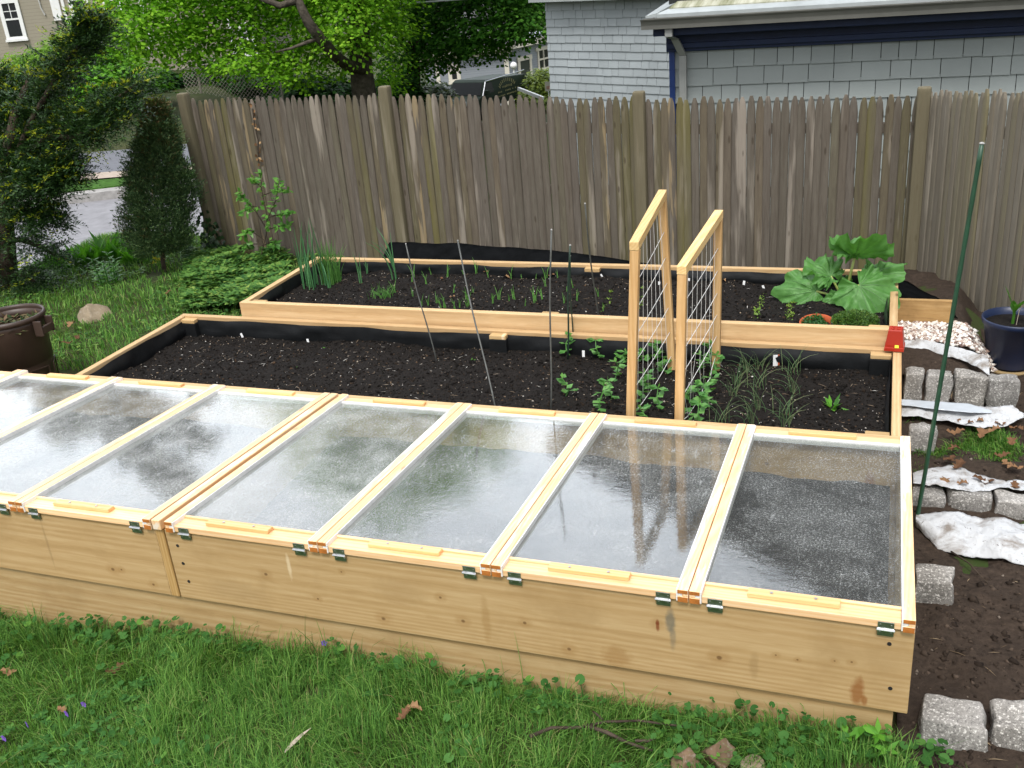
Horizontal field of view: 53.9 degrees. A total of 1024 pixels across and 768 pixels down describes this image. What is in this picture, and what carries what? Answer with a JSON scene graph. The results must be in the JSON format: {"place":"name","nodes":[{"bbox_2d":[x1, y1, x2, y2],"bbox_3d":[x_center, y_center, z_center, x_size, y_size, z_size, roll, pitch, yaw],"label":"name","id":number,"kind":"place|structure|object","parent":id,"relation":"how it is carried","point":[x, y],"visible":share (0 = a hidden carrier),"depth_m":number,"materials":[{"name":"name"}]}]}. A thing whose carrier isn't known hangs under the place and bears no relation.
{"place":"outdoors","nodes":[
{"label":"outdoors","id":0,"kind":"place"},
{"bbox_2d":[15,168,191,181],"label":"pavement","id":1,"kind":"structure","parent":0,"point":[104,175],"depth_m":15.71,"materials":[{"name":"concrete"}]},
{"bbox_2d":[14,194,202,269],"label":"road","id":2,"kind":"structure","parent":0,"point":[96,217],"depth_m":13.30,"materials":[{"name":"grey asphalt"}]},
{"bbox_2d":[56,172,192,192],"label":"grass verge","id":3,"kind":"object","parent":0,"point":[111,182],"depth_m":15.05,"materials":[{"name":"plant"}]},
{"bbox_2d":[81,144,190,173],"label":"road","id":4,"kind":"structure","parent":0,"point":[113,161],"depth_m":17.53,"materials":[{"name":"grey asphalt"}]},
{"bbox_2d":[0,231,345,370],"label":"grass","id":5,"kind":"structure","parent":0,"point":[97,352],"depth_m":7.15,"materials":[{"name":"green plant"}]},
{"bbox_2d":[0,601,967,767],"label":"grass","id":6,"kind":"structure","parent":0,"point":[195,694],"depth_m":3.18,"materials":[{"name":"green plant"}]},
{"bbox_2d":[529,711,683,738],"bbox_3d":[0.278,1.006,2.998,0.457,0.028,0.083,-4,24,3],"label":"fallen stick","id":7,"kind":"object","parent":6,"relation":"on","point":[537,733],"visible":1,"depth_m":2.99,"materials":[{"name":"wood"}]},
{"bbox_2d":[586,723,655,751],"bbox_3d":[0.317,1.023,2.942,0.216,0.028,0.040,10,27,30],"label":"fallen stick","id":8,"kind":"object","parent":6,"relation":"on","point":[607,732],"visible":0.99,"depth_m":2.92,"materials":[{"name":"wood"}]},
{"bbox_2d":[0,0,1023,767],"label":"ground","id":9,"kind":"structure","parent":0,"point":[976,324],"depth_m":3.62,"materials":[{"name":"green plant"}]},
{"bbox_2d":[0,303,58,374],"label":"plant pot","id":10,"kind":"object","parent":9,"relation":"on","point":[29,349],"visible":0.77,"depth_m":5.57,"materials":[{"name":"brown plastic"}]},
{"bbox_2d":[0,309,45,335],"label":"garden waste","id":11,"kind":"object","parent":10,"relation":"on","point":[5,319],"visible":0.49,"depth_m":5.71,"materials":[{"name":"plant"}]},
{"bbox_2d":[0,24,142,76],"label":"bush","id":12,"kind":"object","parent":9,"relation":"on","point":[28,60],"visible":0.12,"depth_m":25.77,"materials":[{"name":"green plant"}]},
{"bbox_2d":[58,243,104,268],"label":"border plant","id":13,"kind":"object","parent":9,"relation":"on","point":[83,256],"visible":0.5,"depth_m":8.22,"materials":[{"name":"green plant"}]},
{"bbox_2d":[0,0,175,299],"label":"yew tree","id":14,"kind":"object","parent":9,"relation":"on","point":[41,165],"visible":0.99,"depth_m":7.07,"materials":[{"name":"green plant"}]},
{"bbox_2d":[72,233,106,262],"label":"border plant","id":15,"kind":"object","parent":9,"relation":"on","point":[99,253],"visible":0.55,"depth_m":8.31,"materials":[{"name":"green plant"}]},
{"bbox_2d":[2,40,178,122],"bbox_3d":[-10.599,-7.102,24.850,4.551,2.468,3.138,-6,24,-1],"label":"hedge","id":16,"kind":"object","parent":9,"relation":"on","point":[110,67],"visible":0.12,"depth_m":24.34,"materials":[{"name":"green plant"}]},
{"bbox_2d":[77,303,112,323],"bbox_3d":[-2.855,-0.435,6.906,0.232,0.240,0.194,-10,24,-11],"label":"boulder","id":17,"kind":"object","parent":9,"relation":"on","point":[89,313],"visible":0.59,"depth_m":6.86,"materials":[{"name":"beige stone"}]},
{"bbox_2d":[14,179,194,207],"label":"kerb","id":18,"kind":"structure","parent":9,"relation":"on","point":[103,194],"depth_m":14.63,"materials":[{"name":"concrete"}]},
{"bbox_2d":[87,251,123,287],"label":"leafy perennial","id":19,"kind":"object","parent":9,"relation":"on","point":[107,276],"visible":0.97,"depth_m":7.59,"materials":[{"name":"green plant"}]},
{"bbox_2d":[81,229,132,256],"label":"border plant","id":20,"kind":"object","parent":9,"relation":"on","point":[95,239],"visible":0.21,"depth_m":8.47,"materials":[{"name":"green plant"}]},
{"bbox_2d":[99,238,137,261],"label":"border plant","id":21,"kind":"object","parent":9,"relation":"on","point":[115,253],"visible":0.39,"depth_m":8.21,"materials":[{"name":"green plant"}]},
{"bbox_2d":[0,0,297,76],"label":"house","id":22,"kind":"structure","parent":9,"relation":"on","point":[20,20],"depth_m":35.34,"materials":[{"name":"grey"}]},
{"bbox_2d":[0,0,28,41],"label":"window","id":23,"kind":"structure","parent":22,"relation":"in","point":[10,12],"depth_m":35.22,"materials":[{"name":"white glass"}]},
{"bbox_2d":[107,93,210,271],"bbox_3d":[-2.704,-1.437,7.639,0.784,1.493,0.759,4,25,20],"label":"juniper","id":24,"kind":"object","parent":9,"relation":"on","point":[150,149],"visible":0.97,"depth_m":7.48,"materials":[{"name":"green plant"}]},
{"bbox_2d":[1,237,333,358],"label":"lawn weeds","id":25,"kind":"object","parent":9,"relation":"on","point":[147,327],"visible":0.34,"depth_m":7.29,"materials":[{"name":"green plant"}]},
{"bbox_2d":[144,70,197,94],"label":"dark bush","id":26,"kind":"object","parent":9,"relation":"on","point":[175,78],"visible":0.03,"depth_m":29.59,"materials":[{"name":"green plant"}]},
{"bbox_2d":[173,55,240,92],"bbox_3d":[-9.494,-9.024,31.683,2.727,2.391,3.306,4,25,20],"label":"dark bush","id":27,"kind":"object","parent":9,"relation":"on","point":[207,80],"visible":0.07,"depth_m":30.93,"materials":[{"name":"green plant"}]},
{"bbox_2d":[181,58,285,111],"bbox_3d":[-7.664,-7.948,27.888,2.669,2.042,0.060,-5,24,0],"label":"chain link fence","id":28,"kind":"object","parent":9,"relation":"on","point":[200,84],"visible":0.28,"depth_m":27.76,"materials":[{"name":"metal"}]},
{"bbox_2d":[178,243,292,307],"bbox_3d":[-2.009,-0.819,7.320,0.861,0.128,1.830,-10,24,-12],"label":"pachysandra","id":29,"kind":"object","parent":9,"relation":"on","point":[210,276],"visible":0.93,"depth_m":7.17,"materials":[{"name":"green plant"}]},
{"bbox_2d":[234,169,295,254],"bbox_3d":[-1.841,-1.282,7.539,0.587,0.666,0.191,4,25,20],"label":"young shrub","id":30,"kind":"object","parent":29,"relation":"on","point":[279,214],"visible":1,"depth_m":7.53,"materials":[{"name":"green plant"}]},
{"bbox_2d":[53,0,433,141],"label":"maple tree","id":31,"kind":"object","parent":9,"relation":"on","point":[358,39],"visible":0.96,"depth_m":22.89,"materials":[{"name":"green plant"}]},
{"bbox_2d":[217,63,293,105],"bbox_3d":[-8.078,-8.910,31.811,2.796,2.446,3.373,4,25,20],"label":"dark bush","id":32,"kind":"object","parent":9,"relation":"on","point":[249,89],"visible":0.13,"depth_m":30.84,"materials":[{"name":"green plant"}]},
{"bbox_2d":[265,72,349,118],"bbox_3d":[-6.076,-8.016,30.052,2.450,2.636,3.385,4,25,20],"label":"dark bush","id":33,"kind":"object","parent":9,"relation":"on","point":[326,92],"visible":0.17,"depth_m":29.36,"materials":[{"name":"green plant"}]},
{"bbox_2d":[0,613,634,767],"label":"clover weeds","id":34,"kind":"object","parent":9,"relation":"on","point":[79,744],"visible":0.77,"depth_m":3.23,"materials":[{"name":"green plant"}]},
{"bbox_2d":[291,623,352,690],"bbox_3d":[-0.624,0.901,3.381,0.218,0.196,0.272,-23,29,-35],"label":"tall grass tuft","id":35,"kind":"object","parent":9,"relation":"on","point":[318,655],"visible":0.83,"depth_m":3.41,"materials":[{"name":"plant"}]},
{"bbox_2d":[320,73,351,145],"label":"dark bush","id":36,"kind":"object","parent":9,"relation":"on","point":[347,85],"visible":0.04,"depth_m":31.58,"materials":[{"name":"green plant"}]},
{"bbox_2d":[374,74,431,141],"bbox_3d":[-3.773,-8.617,32.028,2.368,2.440,3.259,4,25,20],"label":"bush","id":37,"kind":"object","parent":9,"relation":"on","point":[417,92],"visible":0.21,"depth_m":31.66,"materials":[{"name":"green plant"}]},
{"bbox_2d":[421,77,458,118],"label":"bush","id":38,"kind":"object","parent":9,"relation":"on","point":[443,90],"visible":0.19,"depth_m":38.48,"materials":[{"name":"green plant"}]},
{"bbox_2d":[0,382,914,737],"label":"cold frame box","id":39,"kind":"object","parent":9,"relation":"on","point":[638,646],"visible":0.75,"depth_m":3.39,"materials":[{"name":"brown wood"}]},
{"bbox_2d":[0,370,115,433],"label":"glazed lid","id":40,"kind":"object","parent":39,"relation":"on","point":[57,379],"visible":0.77,"depth_m":5.06,"materials":[{"name":"brown wood"}]},
{"bbox_2d":[0,377,218,514],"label":"glazed lid","id":41,"kind":"object","parent":39,"relation":"on","point":[8,500],"visible":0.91,"depth_m":4.56,"materials":[{"name":"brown wood"}]},
{"bbox_2d":[15,385,329,532],"bbox_3d":[-1.328,0.256,4.162,0.602,0.129,1.273,4,25,20],"label":"glazed lid","id":42,"kind":"object","parent":39,"relation":"on","point":[33,504],"visible":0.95,"depth_m":3.96,"materials":[{"name":"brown wood"}]},
{"bbox_2d":[164,394,463,555],"bbox_3d":[-0.705,0.298,3.940,0.602,0.129,1.273,4,25,20],"label":"glazed lid","id":43,"kind":"object","parent":39,"relation":"on","point":[186,521],"visible":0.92,"depth_m":3.71,"materials":[{"name":"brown wood"}]},
{"bbox_2d":[0,405,889,604],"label":"cold frame soil","id":44,"kind":"structure","parent":39,"relation":"in","point":[764,555],"depth_m":3.92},
{"bbox_2d":[317,403,597,579],"bbox_3d":[-0.136,0.336,3.737,0.602,0.129,1.273,4,25,20],"label":"glazed lid","id":45,"kind":"object","parent":39,"relation":"on","point":[338,542],"visible":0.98,"depth_m":3.45,"materials":[{"name":"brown wood"}]},
{"bbox_2d":[491,413,745,605],"bbox_3d":[0.433,0.374,3.535,0.602,0.129,1.273,4,25,20],"label":"glazed lid","id":46,"kind":"object","parent":39,"relation":"on","point":[515,570],"visible":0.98,"depth_m":3.19,"materials":[{"name":"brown wood"}]},
{"bbox_2d":[689,424,915,636],"bbox_3d":[1.002,0.412,3.332,0.602,0.129,1.273,4,25,20],"label":"glazed lid","id":47,"kind":"object","parent":39,"relation":"on","point":[885,620],"visible":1,"depth_m":2.92,"materials":[{"name":"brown wood"}]},
{"bbox_2d":[370,0,546,88],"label":"maple tree","id":48,"kind":"object","parent":9,"relation":"on","point":[446,17],"visible":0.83,"depth_m":31.98,"materials":[{"name":"green plant"}]},
{"bbox_2d":[0,607,954,767],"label":"ground ivy","id":49,"kind":"object","parent":9,"relation":"on","point":[929,745],"visible":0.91,"depth_m":3.00,"materials":[{"name":"green plant"}]},
{"bbox_2d":[420,3,549,104],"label":"house","id":50,"kind":"structure","parent":9,"relation":"on","point":[538,58],"depth_m":59.64,"materials":[{"name":"grey"}]},
{"bbox_2d":[517,54,532,80],"bbox_3d":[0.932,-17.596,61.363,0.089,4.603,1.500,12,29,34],"label":"window","id":51,"kind":"structure","parent":50,"relation":"in","point":[526,64],"depth_m":60.71,"materials":[{"name":"paint"}]},
{"bbox_2d":[535,45,548,68],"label":"window","id":52,"kind":"structure","parent":50,"relation":"in","point":[542,54],"depth_m":62.00,"materials":[{"name":"white glass"}]},
{"bbox_2d":[446,69,526,119],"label":"parked van","id":53,"kind":"object","parent":9,"relation":"on","point":[506,86],"visible":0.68,"depth_m":44.47,"materials":[{"name":"black paint"}]},
{"bbox_2d":[75,314,901,439],"bbox_3d":[-0.221,0.027,4.918,3.955,0.280,0.946,4,25,20],"label":"raised bed","id":54,"kind":"object","parent":9,"relation":"on","point":[875,361],"visible":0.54,"depth_m":5.18,"materials":[{"name":"brown wood"}]},
{"bbox_2d":[112,334,889,433],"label":"bed soil","id":55,"kind":"structure","parent":54,"relation":"in","point":[525,382],"depth_m":4.92,"materials":[{"name":"black soil"}]},
{"bbox_2d":[457,240,495,405],"bbox_3d":[-0.168,-0.275,4.718,0.015,0.671,0.622,-10,24,-10],"label":"garden stake","id":56,"kind":"object","parent":55,"relation":"on","point":[475,323],"visible":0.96,"depth_m":4.71,"materials":[{"name":"metal"}]},
{"bbox_2d":[549,229,551,409],"bbox_3d":[0.170,-0.247,4.368,0.013,0.842,0.127,9,27,29],"label":"garden stake","id":57,"kind":"object","parent":55,"relation":"on","point":[550,316],"visible":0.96,"depth_m":4.34,"materials":[{"name":"metal"}]},
{"bbox_2d":[567,244,570,359],"bbox_3d":[0.275,-0.382,4.906,0.017,0.643,0.125,-14,25,-19],"label":"garden stake","id":58,"kind":"object","parent":55,"relation":"on","point":[568,299],"visible":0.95,"depth_m":4.88,"materials":[{"name":"metal"}]},
{"bbox_2d":[592,381,611,412],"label":"pea plant","id":59,"kind":"object","parent":55,"relation":"on","point":[601,398],"visible":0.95,"depth_m":4.43,"materials":[{"name":"green plant"}]},
{"bbox_2d":[626,190,675,415],"bbox_3d":[0.614,-0.328,4.427,0.085,0.900,0.688,5,25,21],"label":"pea trellis","id":60,"kind":"object","parent":55,"relation":"on","point":[658,206],"visible":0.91,"depth_m":4.28,"materials":[{"name":"brown wood"}]},
{"bbox_2d":[648,384,668,409],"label":"pea plant","id":61,"kind":"object","parent":55,"relation":"on","point":[655,399],"visible":1,"depth_m":4.45,"materials":[{"name":"green plant"}]},
{"bbox_2d":[674,210,722,419],"bbox_3d":[0.814,-0.274,4.376,0.063,0.805,0.691,5,26,23],"label":"pea trellis","id":62,"kind":"object","parent":55,"relation":"on","point":[713,224],"visible":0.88,"depth_m":4.21,"materials":[{"name":"brown wood"}]},
{"bbox_2d":[689,399,710,420],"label":"pea plant","id":63,"kind":"object","parent":55,"relation":"on","point":[695,415],"visible":0.79,"depth_m":4.29,"materials":[{"name":"green plant"}]},
{"bbox_2d":[689,379,711,407],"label":"pea plant","id":64,"kind":"object","parent":55,"relation":"on","point":[692,388],"visible":0.75,"depth_m":4.38,"materials":[{"name":"green plant"}]},
{"bbox_2d":[884,326,904,351],"bbox_3d":[1.741,-0.209,4.574,0.084,0.101,0.085,6,26,23],"label":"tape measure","id":65,"kind":"object","parent":54,"relation":"on","point":[895,341],"visible":1,"depth_m":4.55,"materials":[{"name":"red plastic"}]},
{"bbox_2d":[383,242,652,264],"bbox_3d":[-0.016,-0.760,6.323,1.801,0.166,0.319,4,25,20],"label":"weed fabric","id":66,"kind":"object","parent":9,"relation":"on","point":[441,251],"visible":0.33,"depth_m":6.43,"materials":[{"name":"black fabric"}]},
{"bbox_2d":[514,67,550,112],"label":"bush","id":67,"kind":"object","parent":9,"relation":"on","point":[536,81],"visible":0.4,"depth_m":45.65,"materials":[{"name":"green plant"}]},
{"bbox_2d":[239,257,897,346],"bbox_3d":[0.256,-0.427,5.618,3.540,0.240,0.898,4,25,20],"label":"raised bed","id":68,"kind":"object","parent":9,"relation":"on","point":[261,303],"visible":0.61,"depth_m":5.48,"materials":[{"name":"brown wood"}]},
{"bbox_2d":[274,270,888,324],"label":"bed soil","id":69,"kind":"structure","parent":68,"relation":"in","point":[582,297],"depth_m":5.69,"materials":[{"name":"black soil"}]},
{"bbox_2d":[292,218,325,289],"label":"leek clump","id":70,"kind":"object","parent":69,"relation":"on","point":[308,275],"visible":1,"depth_m":6.17,"materials":[{"name":"green plant"}]},
{"bbox_2d":[310,239,346,284],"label":"chive clump","id":71,"kind":"object","parent":69,"relation":"on","point":[335,276],"visible":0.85,"depth_m":6.25,"materials":[{"name":"green plant"}]},
{"bbox_2d":[365,229,396,279],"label":"garlic plant","id":72,"kind":"object","parent":69,"relation":"on","point":[391,259],"visible":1,"depth_m":6.13,"materials":[{"name":"green plant"}]},
{"bbox_2d":[584,203,598,314],"bbox_3d":[0.406,-0.539,5.037,0.014,0.803,0.229,2,25,16],"label":"garden stake","id":73,"kind":"object","parent":69,"relation":"on","point":[590,258],"visible":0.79,"depth_m":4.96,"materials":[{"name":"metal"}]},
{"bbox_2d":[799,312,833,324],"bbox_3d":[1.473,-0.272,4.866,0.166,0.108,0.166,4,34,20],"label":"plant pot","id":74,"kind":"object","parent":69,"relation":"on","point":[816,318],"visible":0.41,"depth_m":4.88,"materials":[{"name":"ceramic"}]},
{"bbox_2d":[771,232,907,319],"bbox_3d":[1.673,-0.560,5.173,0.669,0.485,0.410,4,25,20],"label":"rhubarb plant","id":75,"kind":"object","parent":69,"relation":"on","point":[874,288],"visible":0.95,"depth_m":5.13,"materials":[{"name":"green plant"}]},
{"bbox_2d":[830,308,879,325],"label":"plant","id":76,"kind":"object","parent":69,"relation":"on","point":[856,317],"visible":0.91,"depth_m":4.78,"materials":[{"name":"green plant"}]},
{"bbox_2d":[176,85,1023,311],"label":"stockade fence","id":77,"kind":"object","parent":9,"relation":"on","point":[361,204],"visible":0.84,"depth_m":6.73,"materials":[{"name":"brown wood"}]},
{"bbox_2d":[192,210,225,249],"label":"ivy","id":78,"kind":"object","parent":77,"relation":"attached to","point":[213,240],"visible":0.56,"depth_m":7.91,"materials":[{"name":"green plant"}]},
{"bbox_2d":[670,747,699,767],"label":"field stone","id":79,"kind":"object","parent":9,"relation":"on","point":[687,755],"visible":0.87,"depth_m":2.81,"materials":[{"name":"stone"}]},
{"bbox_2d":[702,738,735,767],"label":"field stone","id":80,"kind":"object","parent":9,"relation":"on","point":[714,749],"visible":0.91,"depth_m":2.83,"materials":[{"name":"stone"}]},
{"bbox_2d":[740,754,765,767],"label":"field stone","id":81,"kind":"object","parent":9,"relation":"on","point":[759,764],"visible":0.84,"depth_m":2.80,"materials":[{"name":"stone"}]},
{"bbox_2d":[528,0,1023,246],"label":"neighbour house","id":82,"kind":"structure","parent":9,"relation":"on","point":[690,50],"depth_m":8.64,"materials":[{"name":"grey paint"}]},
{"bbox_2d":[834,717,899,753],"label":"weed","id":83,"kind":"object","parent":9,"relation":"on","point":[857,732],"visible":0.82,"depth_m":2.81,"materials":[{"name":"green plant"}]},
{"bbox_2d":[902,366,924,399],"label":"granite block","id":84,"kind":"object","parent":9,"relation":"on","point":[913,382],"depth_m":4.66,"materials":[{"name":"grey stone"}]},
{"bbox_2d":[909,422,937,452],"bbox_3d":[1.749,0.278,4.310,0.129,0.228,0.076,4,25,17],"label":"granite block","id":85,"kind":"object","parent":9,"relation":"on","point":[919,434],"depth_m":4.26,"materials":[{"name":"stone"}]},
{"bbox_2d":[912,484,945,507],"bbox_3d":[1.644,0.477,3.980,0.129,0.145,0.108,6,26,22],"label":"granite block","id":86,"kind":"object","parent":9,"relation":"on","point":[934,495],"depth_m":3.93,"materials":[{"name":"stone"}]},
{"bbox_2d":[915,563,954,605],"bbox_3d":[1.448,0.715,3.456,0.130,0.174,0.112,2,25,20],"label":"granite block","id":87,"kind":"object","parent":9,"relation":"on","point":[933,584],"depth_m":3.41,"materials":[{"name":"grey stone"}]},
{"bbox_2d":[902,342,990,375],"bbox_3d":[2.108,-0.115,4.924,0.440,0.199,0.510,4,25,20],"label":"gravel bed","id":88,"kind":"object","parent":9,"relation":"on","point":[918,357],"visible":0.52,"depth_m":4.79,"materials":[{"name":"brown soil"}]},
{"bbox_2d":[898,298,951,322],"bbox_3d":[2.099,-0.357,5.121,0.262,0.152,0.030,4,25,20],"label":"edging board","id":89,"kind":"object","parent":88,"relation":"on","point":[922,310],"visible":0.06,"depth_m":5.10,"materials":[{"name":"brown wood"}]},
{"bbox_2d":[905,338,989,374],"bbox_3d":[2.055,-0.153,4.774,0.115,0.047,0.531,-19,27,-29],"label":"white sheet","id":90,"kind":"object","parent":88,"relation":"on","point":[981,361],"visible":0.87,"depth_m":4.74,"materials":[{"name":"white fabric"}]},
{"bbox_2d":[898,320,997,371],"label":"gravel","id":91,"kind":"structure","parent":88,"relation":"on","point":[964,334],"depth_m":4.95,"materials":[{"name":"beige gravel"}]},
{"bbox_2d":[918,693,987,752],"bbox_3d":[1.254,0.994,2.877,0.189,0.168,0.148,4,23,22],"label":"granite block","id":92,"kind":"object","parent":9,"relation":"on","point":[951,721],"depth_m":2.83,"materials":[{"name":"grey stone"}]},
{"bbox_2d":[946,487,992,511],"bbox_3d":[1.787,0.477,3.948,0.177,0.150,0.113,3,26,17],"label":"granite block","id":93,"kind":"object","parent":9,"relation":"on","point":[976,501],"depth_m":3.89,"materials":[{"name":"grey stone"}]},
{"bbox_2d":[952,368,988,406],"bbox_3d":[2.104,0.039,4.635,0.153,0.207,0.100,6,26,20],"label":"granite block","id":94,"kind":"object","parent":9,"relation":"on","point":[970,386],"depth_m":4.59,"materials":[{"name":"grey stone"}]},
{"bbox_2d":[985,373,1020,406],"bbox_3d":[2.221,0.060,4.570,0.138,0.210,0.098,4,26,19],"label":"granite block","id":95,"kind":"object","parent":9,"relation":"on","point":[1003,389],"depth_m":4.52,"materials":[{"name":"grey stone"}]},
{"bbox_2d":[993,488,1023,519],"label":"granite block","id":96,"kind":"object","parent":9,"relation":"on","point":[1009,504],"depth_m":3.84,"materials":[{"name":"grey stone"}]},
{"bbox_2d":[897,269,1023,767],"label":"garden soil","id":97,"kind":"structure","parent":0,"point":[1000,686],"depth_m":3.32,"materials":[{"name":"brown soil"}]},
{"bbox_2d":[898,281,957,318],"bbox_3d":[2.214,-0.466,5.474,0.501,0.172,0.712,4,25,20],"label":"weed fabric","id":98,"kind":"object","parent":97,"relation":"on","point":[907,289],"visible":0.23,"depth_m":5.55,"materials":[{"name":"fabric"}]},
{"bbox_2d":[924,369,953,401],"bbox_3d":[1.978,0.035,4.672,0.130,0.206,0.090,4,23,18],"label":"granite block","id":99,"kind":"object","parent":97,"relation":"on","point":[931,383],"depth_m":4.63,"materials":[{"name":"grey stone"}]},
{"bbox_2d":[914,142,984,522],"bbox_3d":[1.559,-0.115,3.617,0.146,1.479,0.019,-12,25,-16],"label":"plant stake","id":100,"kind":"object","parent":97,"relation":"on","point":[954,303],"visible":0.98,"depth_m":3.57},
{"bbox_2d":[902,405,1023,427],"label":"white sheet","id":101,"kind":"object","parent":97,"relation":"on","point":[1008,414],"visible":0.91,"depth_m":4.44,"materials":[{"name":"white fabric"}]},
{"bbox_2d":[902,399,991,412],"bbox_3d":[1.938,0.099,4.499,0.375,0.009,0.083,4,25,20],"label":"plastic strip","id":102,"kind":"object","parent":101,"relation":"on","point":[960,407],"visible":0.94,"depth_m":4.50,"materials":[{"name":"grey"}]},
{"bbox_2d":[908,416,1023,492],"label":"grass","id":103,"kind":"structure","parent":97,"relation":"on","point":[989,438],"depth_m":4.28,"materials":[{"name":"green plant"}]},
{"bbox_2d":[913,465,1023,491],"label":"white sheet","id":104,"kind":"object","parent":97,"relation":"on","point":[936,474],"visible":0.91,"depth_m":3.97,"materials":[{"name":"white fabric"}]},
{"bbox_2d":[915,511,1023,564],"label":"white sheet","id":105,"kind":"object","parent":97,"relation":"on","point":[960,533],"visible":1,"depth_m":3.71,"materials":[{"name":"white fabric"}]},
{"bbox_2d":[981,286,1023,375],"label":"plant pot","id":106,"kind":"object","parent":97,"relation":"on","point":[1004,334],"visible":0.84,"depth_m":4.89,"materials":[{"name":"blue plastic"}]},
{"bbox_2d":[988,698,1023,751],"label":"granite block","id":107,"kind":"object","parent":97,"relation":"on","point":[1006,730],"depth_m":2.81,"materials":[{"name":"grey stone"}]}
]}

